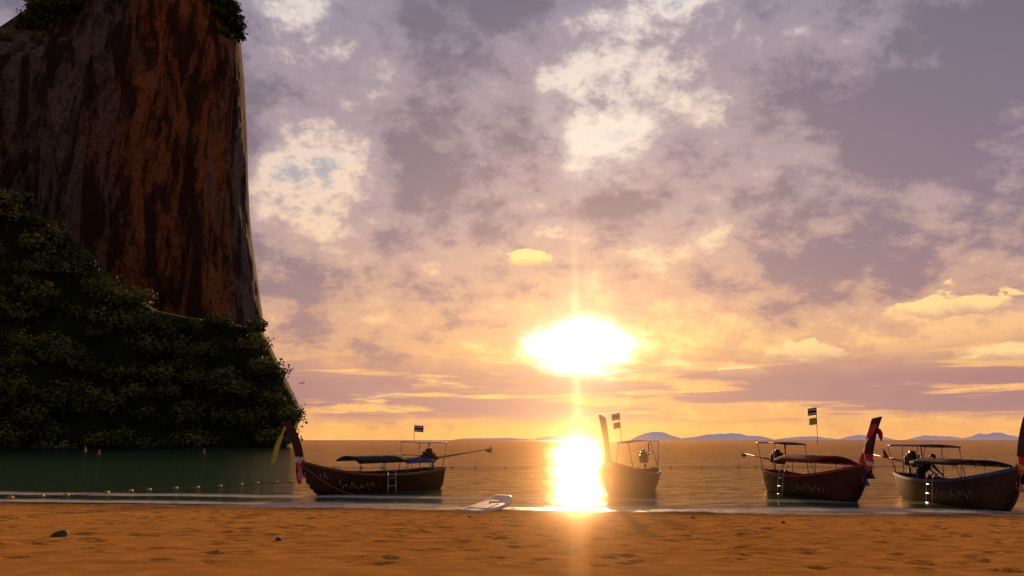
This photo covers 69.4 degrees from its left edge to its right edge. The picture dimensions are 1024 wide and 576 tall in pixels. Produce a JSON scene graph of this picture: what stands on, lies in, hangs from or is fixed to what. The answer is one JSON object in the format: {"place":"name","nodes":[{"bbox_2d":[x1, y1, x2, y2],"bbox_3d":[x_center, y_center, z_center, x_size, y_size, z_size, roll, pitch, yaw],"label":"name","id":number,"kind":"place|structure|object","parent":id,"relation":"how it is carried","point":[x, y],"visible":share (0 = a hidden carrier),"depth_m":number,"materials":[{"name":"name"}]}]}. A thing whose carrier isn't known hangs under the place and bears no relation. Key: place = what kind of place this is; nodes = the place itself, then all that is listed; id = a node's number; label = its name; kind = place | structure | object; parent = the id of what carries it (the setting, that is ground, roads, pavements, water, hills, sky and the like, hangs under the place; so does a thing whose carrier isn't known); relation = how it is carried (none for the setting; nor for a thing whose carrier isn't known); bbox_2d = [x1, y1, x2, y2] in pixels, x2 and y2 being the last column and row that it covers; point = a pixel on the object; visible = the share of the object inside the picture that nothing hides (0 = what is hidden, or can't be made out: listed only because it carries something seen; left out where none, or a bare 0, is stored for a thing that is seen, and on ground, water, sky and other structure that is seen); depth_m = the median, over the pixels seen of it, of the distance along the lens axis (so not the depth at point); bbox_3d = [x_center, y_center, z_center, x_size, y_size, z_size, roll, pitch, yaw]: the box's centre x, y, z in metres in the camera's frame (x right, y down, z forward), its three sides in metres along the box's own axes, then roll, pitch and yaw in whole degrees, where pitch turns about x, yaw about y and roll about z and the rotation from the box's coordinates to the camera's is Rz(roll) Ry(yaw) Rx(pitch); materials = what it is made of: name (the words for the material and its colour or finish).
{"place":"outdoors","nodes":[
{"label":"outdoors","id":0,"kind":"place"},
{"bbox_2d":[0,0,263,333],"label":"cliff rock","id":1,"kind":"object","parent":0,"point":[123,139],"visible":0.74,"depth_m":280.55,"materials":[{"name":"stone"}]},
{"bbox_2d":[0,185,300,447],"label":"jungle cliff slope","id":2,"kind":"structure","parent":1,"relation":"part of","point":[104,350],"depth_m":207.13,"materials":[{"name":"green plant"}]},
{"bbox_2d":[0,0,307,447],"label":"foliage","id":3,"kind":"object","parent":2,"relation":"on","point":[40,14],"visible":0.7,"depth_m":206.05,"materials":[{"name":"green plant"}]},
{"bbox_2d":[0,500,1023,575],"bbox_3d":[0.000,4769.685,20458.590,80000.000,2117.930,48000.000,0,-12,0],"label":"beach","id":4,"kind":"structure","parent":0,"point":[127,539],"depth_m":8.46,"materials":[{"name":"orange sand"}]},
{"bbox_2d":[50,516,784,540],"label":"beach pebbles","id":5,"kind":"object","parent":4,"relation":"on","point":[62,533],"visible":0.72,"depth_m":8.68,"materials":[{"name":"brown stone"}]},
{"bbox_2d":[464,494,511,512],"bbox_3d":[-0.619,5.627,19.212,0.800,0.230,3.000,-1,-10,15],"label":"paddle board","id":6,"kind":"object","parent":4,"relation":"on","point":[497,502],"visible":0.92,"depth_m":19.13,"materials":[{"name":"beige plastic"}]},
{"bbox_2d":[0,440,1023,512],"bbox_3d":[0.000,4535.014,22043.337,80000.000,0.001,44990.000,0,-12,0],"label":"sea water","id":7,"kind":"structure","parent":0,"point":[551,476],"depth_m":48.91,"materials":[{"name":"liquid"}]},
{"bbox_2d":[0,480,292,498],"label":"float line","id":8,"kind":"object","parent":7,"relation":"on","point":[106,492],"visible":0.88,"depth_m":30.56,"materials":[{"name":"white plastic"}]},
{"bbox_2d":[271,421,492,494],"bbox_3d":[-4.933,7.377,31.415,11.269,3.317,2.544,10,-14,-43],"label":"longtail boat","id":9,"kind":"object","parent":7,"relation":"on","point":[322,480],"visible":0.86,"depth_m":30.10,"materials":[{"name":"brown wood"}]},
{"bbox_2d":[599,413,660,497],"bbox_3d":[5.160,7.048,31.197,2.118,3.635,10.818,-8,-13,20],"label":"longtail boat","id":10,"kind":"object","parent":7,"relation":"on","point":[620,480],"visible":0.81,"depth_m":27.73,"materials":[{"name":"brown wood"}]},
{"bbox_2d":[380,466,976,467],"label":"float line","id":11,"kind":"object","parent":7,"relation":"on","point":[721,466],"visible":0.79,"depth_m":59.15,"materials":[{"name":"brown plastic"}]},
{"bbox_2d":[741,407,888,501],"bbox_3d":[11.346,6.684,29.288,2.058,3.802,10.467,5,-12,-7],"label":"longtail boat","id":12,"kind":"object","parent":7,"relation":"on","point":[847,484],"visible":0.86,"depth_m":26.82,"materials":[{"name":"red wood"}]},
{"bbox_2d":[864,417,1023,510],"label":"longtail boat","id":13,"kind":"object","parent":7,"relation":"on","point":[999,490],"visible":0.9,"depth_m":23.74,"materials":[{"name":"brown wood"}]},
{"bbox_2d":[0,0,1023,439],"label":"sky","id":14,"kind":"structure","parent":0,"point":[521,219],"materials":[{"name":"purple"}]},
{"bbox_2d":[455,432,1018,439],"bbox_3d":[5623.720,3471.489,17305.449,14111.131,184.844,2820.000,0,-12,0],"label":"islands","id":15,"kind":"structure","parent":0,"point":[738,436],"depth_m":17263.09,"materials":[{"name":"stone"}]}
]}

